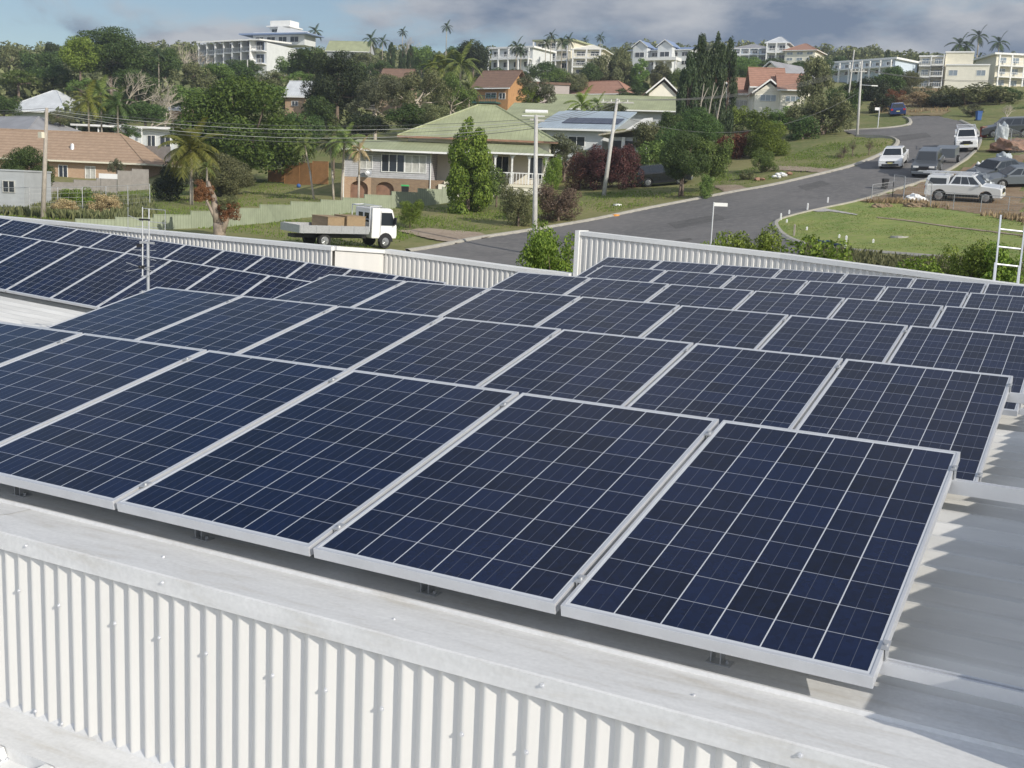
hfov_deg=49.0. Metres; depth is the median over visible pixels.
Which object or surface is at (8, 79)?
tree
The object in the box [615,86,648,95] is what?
tree
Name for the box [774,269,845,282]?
solar module
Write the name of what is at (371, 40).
palm tree
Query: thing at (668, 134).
tree
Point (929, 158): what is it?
suv
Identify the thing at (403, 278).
solar module
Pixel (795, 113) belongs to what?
bush
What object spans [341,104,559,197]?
green roof house
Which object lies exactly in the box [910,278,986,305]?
solar module
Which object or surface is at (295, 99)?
gable house
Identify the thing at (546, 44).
palm tree
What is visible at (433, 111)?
tree
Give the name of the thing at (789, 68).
cream cottage
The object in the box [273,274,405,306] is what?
solar module
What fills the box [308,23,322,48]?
palm tree
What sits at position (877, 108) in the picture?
street sign
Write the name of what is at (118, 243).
solar module
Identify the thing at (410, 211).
clipped shrub
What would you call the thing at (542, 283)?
solar module
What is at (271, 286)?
solar module
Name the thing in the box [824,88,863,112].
tree
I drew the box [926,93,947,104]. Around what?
scrub
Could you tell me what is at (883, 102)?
scrub
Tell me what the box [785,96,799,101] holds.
window
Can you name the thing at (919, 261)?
bush
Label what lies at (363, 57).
tree
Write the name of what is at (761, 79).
tile roof house
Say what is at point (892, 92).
bush
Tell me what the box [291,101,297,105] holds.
window
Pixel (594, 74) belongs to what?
tree
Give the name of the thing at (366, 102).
tree
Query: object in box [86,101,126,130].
tree
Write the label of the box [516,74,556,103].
tree
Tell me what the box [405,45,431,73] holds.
tree
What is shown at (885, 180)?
wheelie bin
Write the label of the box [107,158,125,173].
shrub
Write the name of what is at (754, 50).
hill house
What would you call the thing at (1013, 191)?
dirt yard
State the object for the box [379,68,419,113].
brown roof house
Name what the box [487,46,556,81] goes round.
apartment building
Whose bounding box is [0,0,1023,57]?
sky
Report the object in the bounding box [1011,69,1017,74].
window
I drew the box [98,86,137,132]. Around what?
palm tree
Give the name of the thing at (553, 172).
round shrub
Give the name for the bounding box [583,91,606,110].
palm tree
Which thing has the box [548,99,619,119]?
power line
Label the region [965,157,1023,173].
sedan
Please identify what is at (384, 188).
garage door
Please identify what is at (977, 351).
solar module
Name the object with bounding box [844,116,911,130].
kerb
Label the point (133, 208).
long grass
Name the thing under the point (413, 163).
window
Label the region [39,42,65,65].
tree
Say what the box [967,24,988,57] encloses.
palm tree
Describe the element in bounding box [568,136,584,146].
window
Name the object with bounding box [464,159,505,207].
conifer bush
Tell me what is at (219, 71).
tree
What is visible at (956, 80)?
power line
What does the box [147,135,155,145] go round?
window
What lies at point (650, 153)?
shrub
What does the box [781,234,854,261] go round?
bush
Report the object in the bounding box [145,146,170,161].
paling fence
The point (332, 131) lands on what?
tree
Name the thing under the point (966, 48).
palm tree
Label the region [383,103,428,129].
tree
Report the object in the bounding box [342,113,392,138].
tree
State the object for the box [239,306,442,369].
solar module
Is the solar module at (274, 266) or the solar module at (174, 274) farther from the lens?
the solar module at (274, 266)
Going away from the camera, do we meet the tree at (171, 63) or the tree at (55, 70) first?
the tree at (55, 70)
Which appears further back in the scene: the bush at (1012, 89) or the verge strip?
the bush at (1012, 89)
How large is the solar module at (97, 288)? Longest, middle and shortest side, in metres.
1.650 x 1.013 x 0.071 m
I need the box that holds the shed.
[0,169,51,206]
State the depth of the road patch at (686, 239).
68.00 m
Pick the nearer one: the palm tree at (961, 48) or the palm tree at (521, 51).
the palm tree at (521, 51)
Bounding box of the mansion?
[627,39,696,73]
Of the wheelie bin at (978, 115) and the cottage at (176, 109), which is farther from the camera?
the cottage at (176, 109)
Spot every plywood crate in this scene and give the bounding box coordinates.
[312,214,344,225]
[334,214,365,225]
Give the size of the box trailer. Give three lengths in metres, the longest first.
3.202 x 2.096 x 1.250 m
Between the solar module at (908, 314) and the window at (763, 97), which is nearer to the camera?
the solar module at (908, 314)
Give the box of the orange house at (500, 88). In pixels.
[471,70,527,110]
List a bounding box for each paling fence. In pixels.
[51,178,115,192]
[117,169,148,190]
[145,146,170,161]
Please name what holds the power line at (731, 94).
attached to the power pole at (605, 183)
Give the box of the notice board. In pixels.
[99,173,117,194]
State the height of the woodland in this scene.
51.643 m
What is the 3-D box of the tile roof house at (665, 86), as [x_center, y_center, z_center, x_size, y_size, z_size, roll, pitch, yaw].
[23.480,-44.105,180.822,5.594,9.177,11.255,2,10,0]
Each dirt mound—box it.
[871,203,884,207]
[903,202,921,206]
[986,137,1023,151]
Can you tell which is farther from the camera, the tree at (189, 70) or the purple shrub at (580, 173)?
the tree at (189, 70)
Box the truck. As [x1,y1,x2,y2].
[280,203,396,247]
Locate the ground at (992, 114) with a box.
[1,65,1023,283]
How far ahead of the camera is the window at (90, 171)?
121.48 m
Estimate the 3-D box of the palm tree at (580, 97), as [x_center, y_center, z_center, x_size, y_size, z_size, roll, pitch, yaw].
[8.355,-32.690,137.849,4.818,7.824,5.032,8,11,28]
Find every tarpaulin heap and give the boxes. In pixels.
[903,193,925,199]
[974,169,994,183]
[994,121,1008,139]
[996,151,1011,157]
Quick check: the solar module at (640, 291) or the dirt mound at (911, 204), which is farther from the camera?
the dirt mound at (911, 204)
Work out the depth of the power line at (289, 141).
70.29 m
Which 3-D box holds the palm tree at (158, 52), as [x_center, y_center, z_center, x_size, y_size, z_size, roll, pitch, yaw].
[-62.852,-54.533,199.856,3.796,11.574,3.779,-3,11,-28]
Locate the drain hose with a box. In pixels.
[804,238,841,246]
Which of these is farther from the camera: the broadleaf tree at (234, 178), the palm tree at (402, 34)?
the palm tree at (402, 34)
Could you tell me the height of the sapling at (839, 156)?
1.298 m
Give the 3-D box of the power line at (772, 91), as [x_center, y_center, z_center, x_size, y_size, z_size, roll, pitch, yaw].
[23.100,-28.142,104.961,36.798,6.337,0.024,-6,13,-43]
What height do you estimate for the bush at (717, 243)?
3.988 m
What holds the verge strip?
on the ground at (992, 114)
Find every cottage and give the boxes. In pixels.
[168,106,193,126]
[763,61,814,95]
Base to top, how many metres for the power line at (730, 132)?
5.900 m
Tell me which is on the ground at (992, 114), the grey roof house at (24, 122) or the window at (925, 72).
the grey roof house at (24, 122)
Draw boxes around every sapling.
[835,150,844,158]
[840,144,848,156]
[848,140,856,156]
[865,138,873,154]
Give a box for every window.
[2,180,14,192]
[58,165,67,176]
[85,166,95,178]
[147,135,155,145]
[160,136,170,146]
[256,54,263,62]
[257,42,263,49]
[278,37,286,41]
[290,36,298,41]
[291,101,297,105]
[360,155,372,168]
[381,154,404,172]
[404,155,426,173]
[485,93,496,97]
[496,156,508,176]
[499,93,505,98]
[529,157,542,178]
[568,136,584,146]
[576,60,584,64]
[577,51,584,55]
[635,52,643,57]
[660,52,668,56]
[735,100,746,107]
[760,94,775,101]
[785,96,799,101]
[921,70,927,74]
[922,58,929,63]
[935,58,941,63]
[948,70,957,75]
[976,70,985,75]
[1000,57,1006,62]
[1010,80,1016,85]
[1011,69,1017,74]
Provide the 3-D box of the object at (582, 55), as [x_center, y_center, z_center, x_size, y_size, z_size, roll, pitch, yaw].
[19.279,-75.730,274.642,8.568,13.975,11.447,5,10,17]
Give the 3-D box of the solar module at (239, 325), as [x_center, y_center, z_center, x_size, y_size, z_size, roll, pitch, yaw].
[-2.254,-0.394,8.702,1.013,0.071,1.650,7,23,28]
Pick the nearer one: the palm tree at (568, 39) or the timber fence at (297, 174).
the timber fence at (297, 174)
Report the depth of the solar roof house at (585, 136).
118.83 m
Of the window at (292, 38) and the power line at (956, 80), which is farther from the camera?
the window at (292, 38)
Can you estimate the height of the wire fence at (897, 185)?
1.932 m
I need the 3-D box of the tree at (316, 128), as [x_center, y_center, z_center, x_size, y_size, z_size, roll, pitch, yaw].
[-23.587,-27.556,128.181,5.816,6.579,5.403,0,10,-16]
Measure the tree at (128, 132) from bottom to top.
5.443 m
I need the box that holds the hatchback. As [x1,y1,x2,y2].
[888,102,905,115]
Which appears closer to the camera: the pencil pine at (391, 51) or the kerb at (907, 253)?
the kerb at (907, 253)
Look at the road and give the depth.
79.85 m
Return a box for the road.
[413,116,973,270]
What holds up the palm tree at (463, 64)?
on the ground at (992, 114)
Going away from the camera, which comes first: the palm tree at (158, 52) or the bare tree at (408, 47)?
the palm tree at (158, 52)
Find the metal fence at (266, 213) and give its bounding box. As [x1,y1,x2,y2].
[75,187,450,229]
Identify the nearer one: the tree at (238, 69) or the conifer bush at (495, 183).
the conifer bush at (495, 183)
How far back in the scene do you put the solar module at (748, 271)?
17.88 m
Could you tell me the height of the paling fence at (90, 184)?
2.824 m
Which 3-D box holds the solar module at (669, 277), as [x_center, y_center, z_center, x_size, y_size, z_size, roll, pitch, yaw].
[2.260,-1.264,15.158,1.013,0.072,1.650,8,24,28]
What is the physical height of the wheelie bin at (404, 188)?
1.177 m
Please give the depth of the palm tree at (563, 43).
253.18 m
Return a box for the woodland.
[0,38,1015,138]
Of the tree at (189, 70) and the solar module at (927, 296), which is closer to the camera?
the solar module at (927, 296)
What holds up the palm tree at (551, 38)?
on the ground at (992, 114)
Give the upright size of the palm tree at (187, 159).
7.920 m
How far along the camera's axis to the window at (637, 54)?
295.58 m
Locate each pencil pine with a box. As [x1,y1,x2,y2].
[386,42,395,66]
[398,47,405,68]
[406,45,414,68]
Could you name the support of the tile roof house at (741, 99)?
on the ground at (992, 114)
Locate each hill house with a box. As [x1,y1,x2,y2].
[325,41,375,61]
[731,44,765,60]
[764,37,793,61]
[782,43,826,63]
[830,57,920,83]
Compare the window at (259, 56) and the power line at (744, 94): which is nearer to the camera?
the power line at (744, 94)
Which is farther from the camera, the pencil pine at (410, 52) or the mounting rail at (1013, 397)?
the pencil pine at (410, 52)
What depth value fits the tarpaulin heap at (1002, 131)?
103.57 m
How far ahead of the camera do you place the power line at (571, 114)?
76.55 m
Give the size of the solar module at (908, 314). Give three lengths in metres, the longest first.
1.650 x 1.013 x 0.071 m
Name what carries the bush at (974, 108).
on the ground at (992, 114)
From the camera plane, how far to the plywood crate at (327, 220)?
61.60 m
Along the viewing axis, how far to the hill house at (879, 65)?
254.53 m
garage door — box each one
[350,181,367,197]
[376,182,393,194]
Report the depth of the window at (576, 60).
270.90 m
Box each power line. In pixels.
[49,108,528,125]
[49,111,533,133]
[51,113,540,137]
[52,110,533,129]
[54,115,542,142]
[538,100,609,118]
[544,102,621,121]
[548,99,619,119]
[609,70,845,99]
[612,69,853,99]
[617,94,855,132]
[620,69,858,99]
[691,70,859,99]
[862,69,1020,81]
[865,69,1023,80]
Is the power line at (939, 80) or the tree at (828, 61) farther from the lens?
the tree at (828, 61)
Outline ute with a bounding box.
[954,124,978,149]
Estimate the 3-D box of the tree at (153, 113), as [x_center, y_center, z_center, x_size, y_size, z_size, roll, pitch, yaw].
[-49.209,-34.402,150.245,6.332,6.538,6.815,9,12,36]
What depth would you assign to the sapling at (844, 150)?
99.99 m
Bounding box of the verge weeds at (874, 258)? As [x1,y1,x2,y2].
[800,242,1023,275]
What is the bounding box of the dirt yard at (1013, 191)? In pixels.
[860,154,1023,215]
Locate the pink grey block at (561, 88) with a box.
[532,81,570,102]
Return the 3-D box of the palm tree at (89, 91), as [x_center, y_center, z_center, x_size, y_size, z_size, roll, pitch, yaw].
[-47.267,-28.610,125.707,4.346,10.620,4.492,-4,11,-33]
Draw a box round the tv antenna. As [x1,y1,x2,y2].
[126,207,165,289]
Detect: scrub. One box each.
[868,94,896,113]
[898,90,935,106]
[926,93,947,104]
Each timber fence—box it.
[268,169,283,181]
[284,161,328,184]
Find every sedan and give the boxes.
[878,146,908,166]
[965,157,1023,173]
[987,164,1023,186]
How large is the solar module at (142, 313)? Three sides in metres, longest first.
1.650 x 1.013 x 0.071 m
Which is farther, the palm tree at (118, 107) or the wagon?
the palm tree at (118, 107)
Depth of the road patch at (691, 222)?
75.41 m
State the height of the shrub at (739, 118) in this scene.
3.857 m
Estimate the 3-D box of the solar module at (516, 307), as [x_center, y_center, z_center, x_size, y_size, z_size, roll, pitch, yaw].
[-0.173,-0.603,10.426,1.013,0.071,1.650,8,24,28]
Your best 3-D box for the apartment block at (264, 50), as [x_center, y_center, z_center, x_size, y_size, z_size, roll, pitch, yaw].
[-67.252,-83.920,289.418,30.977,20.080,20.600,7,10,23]
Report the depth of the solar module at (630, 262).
18.78 m
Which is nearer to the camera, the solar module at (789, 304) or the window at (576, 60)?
the solar module at (789, 304)
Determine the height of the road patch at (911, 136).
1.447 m
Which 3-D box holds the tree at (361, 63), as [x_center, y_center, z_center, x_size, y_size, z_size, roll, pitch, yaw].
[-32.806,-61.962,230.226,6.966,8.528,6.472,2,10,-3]
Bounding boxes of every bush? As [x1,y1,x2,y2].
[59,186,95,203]
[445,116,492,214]
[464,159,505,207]
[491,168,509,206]
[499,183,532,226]
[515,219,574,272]
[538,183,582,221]
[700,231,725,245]
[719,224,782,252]
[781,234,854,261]
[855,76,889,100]
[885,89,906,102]
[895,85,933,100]
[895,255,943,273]
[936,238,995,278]
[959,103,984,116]
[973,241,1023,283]
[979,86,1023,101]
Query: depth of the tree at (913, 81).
185.16 m
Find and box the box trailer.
[938,145,959,161]
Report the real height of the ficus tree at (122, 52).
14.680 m
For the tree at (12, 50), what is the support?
on the ground at (992, 114)
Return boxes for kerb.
[405,135,899,251]
[772,120,981,244]
[833,246,1022,262]
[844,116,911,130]
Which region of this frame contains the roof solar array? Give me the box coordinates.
[562,117,623,123]
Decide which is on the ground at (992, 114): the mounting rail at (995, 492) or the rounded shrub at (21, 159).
the rounded shrub at (21, 159)
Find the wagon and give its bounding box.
[923,170,1005,202]
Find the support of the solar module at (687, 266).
on the rail
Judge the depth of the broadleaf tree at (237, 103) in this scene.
108.80 m
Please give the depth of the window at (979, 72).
248.11 m
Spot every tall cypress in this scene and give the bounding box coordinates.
[676,50,698,124]
[684,33,711,145]
[707,31,727,140]
[718,36,737,139]
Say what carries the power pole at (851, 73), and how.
on the ground at (992, 114)
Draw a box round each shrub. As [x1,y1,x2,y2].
[0,145,55,185]
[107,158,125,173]
[151,161,188,200]
[193,179,211,201]
[399,199,424,227]
[541,155,562,193]
[564,151,594,190]
[582,143,622,190]
[603,143,644,189]
[629,139,664,166]
[699,173,714,198]
[726,105,748,133]
[739,171,754,179]
[743,106,777,129]
[751,147,778,172]
[769,106,793,129]
[783,115,820,140]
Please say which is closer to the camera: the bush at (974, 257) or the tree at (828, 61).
the bush at (974, 257)
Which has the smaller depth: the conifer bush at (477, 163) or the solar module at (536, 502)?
the solar module at (536, 502)
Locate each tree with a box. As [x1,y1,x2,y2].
[0,44,36,67]
[0,69,45,101]
[0,95,22,115]
[18,49,63,73]
[29,64,78,86]
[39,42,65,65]
[44,110,76,125]
[58,36,106,100]
[65,78,108,100]
[68,79,106,131]
[70,26,158,97]
[84,74,118,131]
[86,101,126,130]
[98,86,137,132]
[105,70,159,104]
[110,68,160,122]
[113,123,142,137]
[123,100,168,125]
[138,64,156,76]
[142,77,184,125]
[145,47,182,81]
[149,46,168,85]
[151,92,182,126]
[155,116,226,204]
[161,85,201,113]
[169,61,216,87]
[169,74,316,174]
[178,42,213,75]
[193,152,255,196]
[198,157,217,205]
[200,62,234,84]
[222,59,263,72]
[228,62,263,80]
[248,85,288,99]
[248,102,296,135]
[250,70,286,86]
[273,56,303,75]
[278,71,313,82]
[283,111,326,161]
[287,46,328,75]
[291,132,318,198]
[299,50,378,138]
[304,95,335,122]
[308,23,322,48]
[316,122,345,179]
[316,130,341,199]
[324,122,366,199]
[341,60,366,81]
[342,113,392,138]
[344,74,404,139]
[345,136,372,197]
[350,52,382,70]
[362,29,378,77]
[365,60,394,75]
[373,73,415,112]
[376,34,390,58]
[381,67,452,114]
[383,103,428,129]
[396,35,420,54]
[398,27,407,46]
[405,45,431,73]
[418,53,441,75]
[420,104,449,123]
[421,52,442,68]
[425,49,459,98]
[429,71,477,114]
[437,39,482,85]
[441,21,452,46]
[444,46,462,67]
[457,39,491,82]
[457,76,482,106]
[508,37,525,69]
[511,69,537,80]
[514,43,527,69]
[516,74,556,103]
[516,86,543,102]
[525,60,558,81]
[537,68,571,82]
[539,36,551,71]
[545,32,558,61]
[551,132,598,181]
[553,34,569,67]
[561,32,575,71]
[563,72,588,91]
[563,85,595,110]
[579,62,603,80]
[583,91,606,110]
[595,32,605,43]
[599,101,627,111]
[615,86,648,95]
[631,120,663,148]
[654,125,678,162]
[655,111,682,131]
[658,130,712,196]
[669,106,724,144]
[691,137,734,178]
[696,85,707,111]
[705,82,717,113]
[711,81,727,158]
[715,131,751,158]
[728,56,761,77]
[743,119,790,157]
[757,57,786,66]
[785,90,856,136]
[787,60,806,70]
[792,99,852,135]
[796,55,835,102]
[816,59,837,75]
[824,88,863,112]
[832,56,847,66]
[832,80,874,99]
[867,72,906,92]
[877,65,915,85]
[884,50,890,57]
[903,70,924,87]
[924,81,1017,104]
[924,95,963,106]
[944,32,972,50]
[958,36,974,50]
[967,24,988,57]
[989,31,1009,52]
[1002,105,1014,116]
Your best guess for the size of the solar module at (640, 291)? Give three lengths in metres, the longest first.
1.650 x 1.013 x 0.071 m
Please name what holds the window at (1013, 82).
in the apartment building at (1005, 67)
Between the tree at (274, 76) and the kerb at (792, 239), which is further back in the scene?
the tree at (274, 76)
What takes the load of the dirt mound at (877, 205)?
on the ground at (992, 114)
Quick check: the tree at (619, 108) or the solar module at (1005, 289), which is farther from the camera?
the tree at (619, 108)
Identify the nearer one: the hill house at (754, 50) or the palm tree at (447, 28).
the palm tree at (447, 28)
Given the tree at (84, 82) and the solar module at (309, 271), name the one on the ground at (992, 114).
the tree at (84, 82)
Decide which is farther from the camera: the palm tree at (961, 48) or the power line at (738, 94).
the palm tree at (961, 48)
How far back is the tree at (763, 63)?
260.84 m
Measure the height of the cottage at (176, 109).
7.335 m
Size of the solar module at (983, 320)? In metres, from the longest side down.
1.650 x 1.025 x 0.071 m
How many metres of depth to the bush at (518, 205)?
77.62 m
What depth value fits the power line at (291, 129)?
70.18 m
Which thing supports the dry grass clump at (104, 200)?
on the ground at (992, 114)
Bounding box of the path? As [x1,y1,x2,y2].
[766,166,830,171]
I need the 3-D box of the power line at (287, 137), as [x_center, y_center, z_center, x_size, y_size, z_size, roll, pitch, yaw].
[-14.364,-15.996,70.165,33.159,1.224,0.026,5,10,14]
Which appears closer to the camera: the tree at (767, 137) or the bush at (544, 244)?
the bush at (544, 244)
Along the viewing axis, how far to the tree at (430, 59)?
245.05 m
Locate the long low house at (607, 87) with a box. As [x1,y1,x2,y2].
[569,80,631,94]
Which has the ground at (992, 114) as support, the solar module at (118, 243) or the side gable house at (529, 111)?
the side gable house at (529, 111)
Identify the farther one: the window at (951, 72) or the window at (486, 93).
the window at (951, 72)
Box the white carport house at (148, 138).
[70,124,182,149]
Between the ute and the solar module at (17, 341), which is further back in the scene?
the ute
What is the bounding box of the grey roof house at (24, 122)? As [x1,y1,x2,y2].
[0,116,78,130]
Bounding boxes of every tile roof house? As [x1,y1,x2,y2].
[641,77,676,96]
[725,78,747,112]
[744,67,785,115]
[775,73,804,110]
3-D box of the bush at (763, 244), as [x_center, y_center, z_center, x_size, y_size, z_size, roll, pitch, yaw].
[6.387,-2.391,31.177,1.770,4.130,1.938,10,12,38]
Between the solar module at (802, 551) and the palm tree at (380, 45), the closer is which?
the solar module at (802, 551)
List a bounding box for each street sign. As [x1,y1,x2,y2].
[710,202,727,244]
[875,107,879,127]
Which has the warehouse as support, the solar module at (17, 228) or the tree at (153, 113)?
the solar module at (17, 228)
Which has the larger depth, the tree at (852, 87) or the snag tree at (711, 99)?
the tree at (852, 87)
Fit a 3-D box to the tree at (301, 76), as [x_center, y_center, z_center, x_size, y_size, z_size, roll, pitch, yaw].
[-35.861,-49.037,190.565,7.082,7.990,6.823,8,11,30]
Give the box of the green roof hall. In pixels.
[548,94,675,128]
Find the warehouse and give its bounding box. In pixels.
[0,215,1023,767]
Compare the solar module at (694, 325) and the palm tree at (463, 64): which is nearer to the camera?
the solar module at (694, 325)
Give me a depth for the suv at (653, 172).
95.12 m
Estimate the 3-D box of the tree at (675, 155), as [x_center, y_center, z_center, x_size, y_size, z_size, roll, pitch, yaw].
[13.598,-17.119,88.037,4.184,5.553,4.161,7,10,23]
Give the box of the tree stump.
[194,181,241,235]
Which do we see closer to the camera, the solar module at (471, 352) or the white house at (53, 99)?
the solar module at (471, 352)
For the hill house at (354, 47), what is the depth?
329.67 m
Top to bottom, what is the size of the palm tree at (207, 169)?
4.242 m
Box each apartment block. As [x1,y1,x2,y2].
[196,20,323,77]
[918,51,989,89]
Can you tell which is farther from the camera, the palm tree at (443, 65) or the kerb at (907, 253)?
the palm tree at (443, 65)
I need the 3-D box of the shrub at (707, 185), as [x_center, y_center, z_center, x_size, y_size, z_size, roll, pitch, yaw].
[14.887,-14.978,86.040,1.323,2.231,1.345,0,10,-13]
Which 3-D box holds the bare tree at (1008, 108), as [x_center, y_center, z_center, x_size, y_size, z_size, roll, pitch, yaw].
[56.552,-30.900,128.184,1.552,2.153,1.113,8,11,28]
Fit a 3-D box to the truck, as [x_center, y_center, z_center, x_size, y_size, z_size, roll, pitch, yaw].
[-9.533,-8.861,62.642,6.480,2.385,2.300,-6,15,-41]
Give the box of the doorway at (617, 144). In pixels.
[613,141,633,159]
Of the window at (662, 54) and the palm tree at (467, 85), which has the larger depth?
the window at (662, 54)
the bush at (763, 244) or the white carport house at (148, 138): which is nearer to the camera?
the bush at (763, 244)
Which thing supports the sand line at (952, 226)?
on the lawn at (866, 237)
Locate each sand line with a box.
[813,208,856,214]
[878,217,1022,234]
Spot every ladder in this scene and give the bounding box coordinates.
[919,170,975,173]
[993,215,1023,282]
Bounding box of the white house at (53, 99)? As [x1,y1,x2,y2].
[11,90,74,119]
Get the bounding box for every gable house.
[281,80,311,127]
[507,102,569,132]
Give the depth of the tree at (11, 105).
157.79 m
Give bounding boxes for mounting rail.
[11,486,1023,706]
[948,478,1023,504]
[1006,392,1023,403]
[1018,408,1023,414]
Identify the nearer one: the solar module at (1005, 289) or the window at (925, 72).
the solar module at (1005, 289)
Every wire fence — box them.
[0,184,149,211]
[871,182,893,198]
[892,175,905,196]
[903,178,932,200]
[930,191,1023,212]
[995,122,1023,156]
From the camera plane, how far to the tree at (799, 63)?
248.38 m
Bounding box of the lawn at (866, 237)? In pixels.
[769,192,1023,260]
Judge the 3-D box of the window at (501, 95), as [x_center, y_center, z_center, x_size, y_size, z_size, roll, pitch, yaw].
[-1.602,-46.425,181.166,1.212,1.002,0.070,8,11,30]
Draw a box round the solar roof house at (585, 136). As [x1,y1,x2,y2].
[538,110,636,165]
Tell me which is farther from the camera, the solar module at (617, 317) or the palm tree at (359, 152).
the palm tree at (359, 152)
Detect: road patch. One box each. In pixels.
[558,236,574,242]
[667,214,726,227]
[674,238,691,241]
[798,181,829,190]
[895,133,930,140]
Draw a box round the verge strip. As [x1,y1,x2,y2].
[713,184,747,191]
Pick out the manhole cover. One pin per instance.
(898, 236)
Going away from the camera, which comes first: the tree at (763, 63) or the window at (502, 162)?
the window at (502, 162)
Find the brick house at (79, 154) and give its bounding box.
[0,128,182,178]
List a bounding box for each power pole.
[38,108,47,218]
[530,115,544,237]
[601,99,633,195]
[848,50,854,92]
[850,61,877,134]
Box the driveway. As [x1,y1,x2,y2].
[398,228,489,242]
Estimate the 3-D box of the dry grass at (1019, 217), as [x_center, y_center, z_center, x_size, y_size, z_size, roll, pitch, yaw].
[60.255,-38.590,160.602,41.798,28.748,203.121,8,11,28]
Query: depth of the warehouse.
3.96 m
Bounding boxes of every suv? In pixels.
[636,163,692,186]
[910,147,943,175]
[981,116,1023,137]
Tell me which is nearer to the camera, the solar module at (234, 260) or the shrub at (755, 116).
the solar module at (234, 260)
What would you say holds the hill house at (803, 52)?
on the ground at (992, 114)
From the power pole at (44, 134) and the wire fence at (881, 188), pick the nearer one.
the power pole at (44, 134)
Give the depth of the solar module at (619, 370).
7.40 m
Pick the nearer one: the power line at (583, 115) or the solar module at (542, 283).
the solar module at (542, 283)
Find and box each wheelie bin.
[401,185,408,191]
[881,178,889,187]
[974,111,982,120]
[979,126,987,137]
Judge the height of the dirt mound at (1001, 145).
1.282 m
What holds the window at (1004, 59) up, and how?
in the apartment building at (1005, 67)
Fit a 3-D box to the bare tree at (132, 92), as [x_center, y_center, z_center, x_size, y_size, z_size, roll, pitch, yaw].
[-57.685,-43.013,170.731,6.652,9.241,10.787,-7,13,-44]
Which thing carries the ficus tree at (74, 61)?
on the ground at (992, 114)
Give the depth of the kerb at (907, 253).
54.09 m
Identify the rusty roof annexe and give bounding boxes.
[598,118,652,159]
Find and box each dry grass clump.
[50,198,78,211]
[86,193,123,210]
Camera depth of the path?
95.21 m
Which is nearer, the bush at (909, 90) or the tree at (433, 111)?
the tree at (433, 111)
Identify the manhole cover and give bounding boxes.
[890,236,906,237]
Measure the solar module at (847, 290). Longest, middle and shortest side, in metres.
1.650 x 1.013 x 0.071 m
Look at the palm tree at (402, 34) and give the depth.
319.18 m
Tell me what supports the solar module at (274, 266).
on the warehouse
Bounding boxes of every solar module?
[0,218,12,225]
[0,220,44,236]
[0,234,40,261]
[0,240,82,291]
[0,322,82,365]
[0,333,206,444]
[0,350,350,509]
[6,246,125,300]
[22,224,76,241]
[46,287,241,339]
[50,253,170,308]
[55,229,111,246]
[91,234,145,252]
[97,260,218,308]
[116,370,518,555]
[126,240,184,258]
[138,296,336,353]
[164,245,223,264]
[187,267,269,295]
[203,250,264,270]
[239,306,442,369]
[242,275,311,298]
[245,256,306,277]
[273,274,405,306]
[287,262,350,281]
[313,393,718,613]
[345,269,397,278]
[351,317,560,386]
[354,281,488,315]
[392,275,445,283]
[442,288,580,325]
[480,329,692,406]
[489,272,589,294]
[538,296,679,336]
[560,420,959,688]
[565,278,668,301]
[577,257,661,276]
[585,265,665,281]
[627,343,842,428]
[643,305,787,348]
[647,284,753,309]
[652,261,719,272]
[652,270,734,287]
[712,265,781,277]
[722,275,807,293]
[735,291,844,317]
[759,315,907,362]
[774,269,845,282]
[795,359,1012,481]
[797,281,885,299]
[831,298,942,355]
[840,274,913,287]
[878,286,968,326]
[887,325,1023,415]
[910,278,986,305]
[934,306,1023,334]
[963,292,1023,311]
[984,283,1023,295]
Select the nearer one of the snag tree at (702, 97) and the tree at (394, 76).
the snag tree at (702, 97)
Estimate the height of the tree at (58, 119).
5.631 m
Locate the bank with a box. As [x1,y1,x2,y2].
[874,87,950,115]
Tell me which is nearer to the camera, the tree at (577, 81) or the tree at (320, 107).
the tree at (320, 107)
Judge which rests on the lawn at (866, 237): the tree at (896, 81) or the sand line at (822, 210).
the sand line at (822, 210)
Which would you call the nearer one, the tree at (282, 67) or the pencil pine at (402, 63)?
the pencil pine at (402, 63)
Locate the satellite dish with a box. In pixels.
[364,169,371,175]
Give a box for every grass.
[0,190,157,219]
[866,86,1023,222]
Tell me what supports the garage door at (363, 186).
in the green roof house at (392, 165)

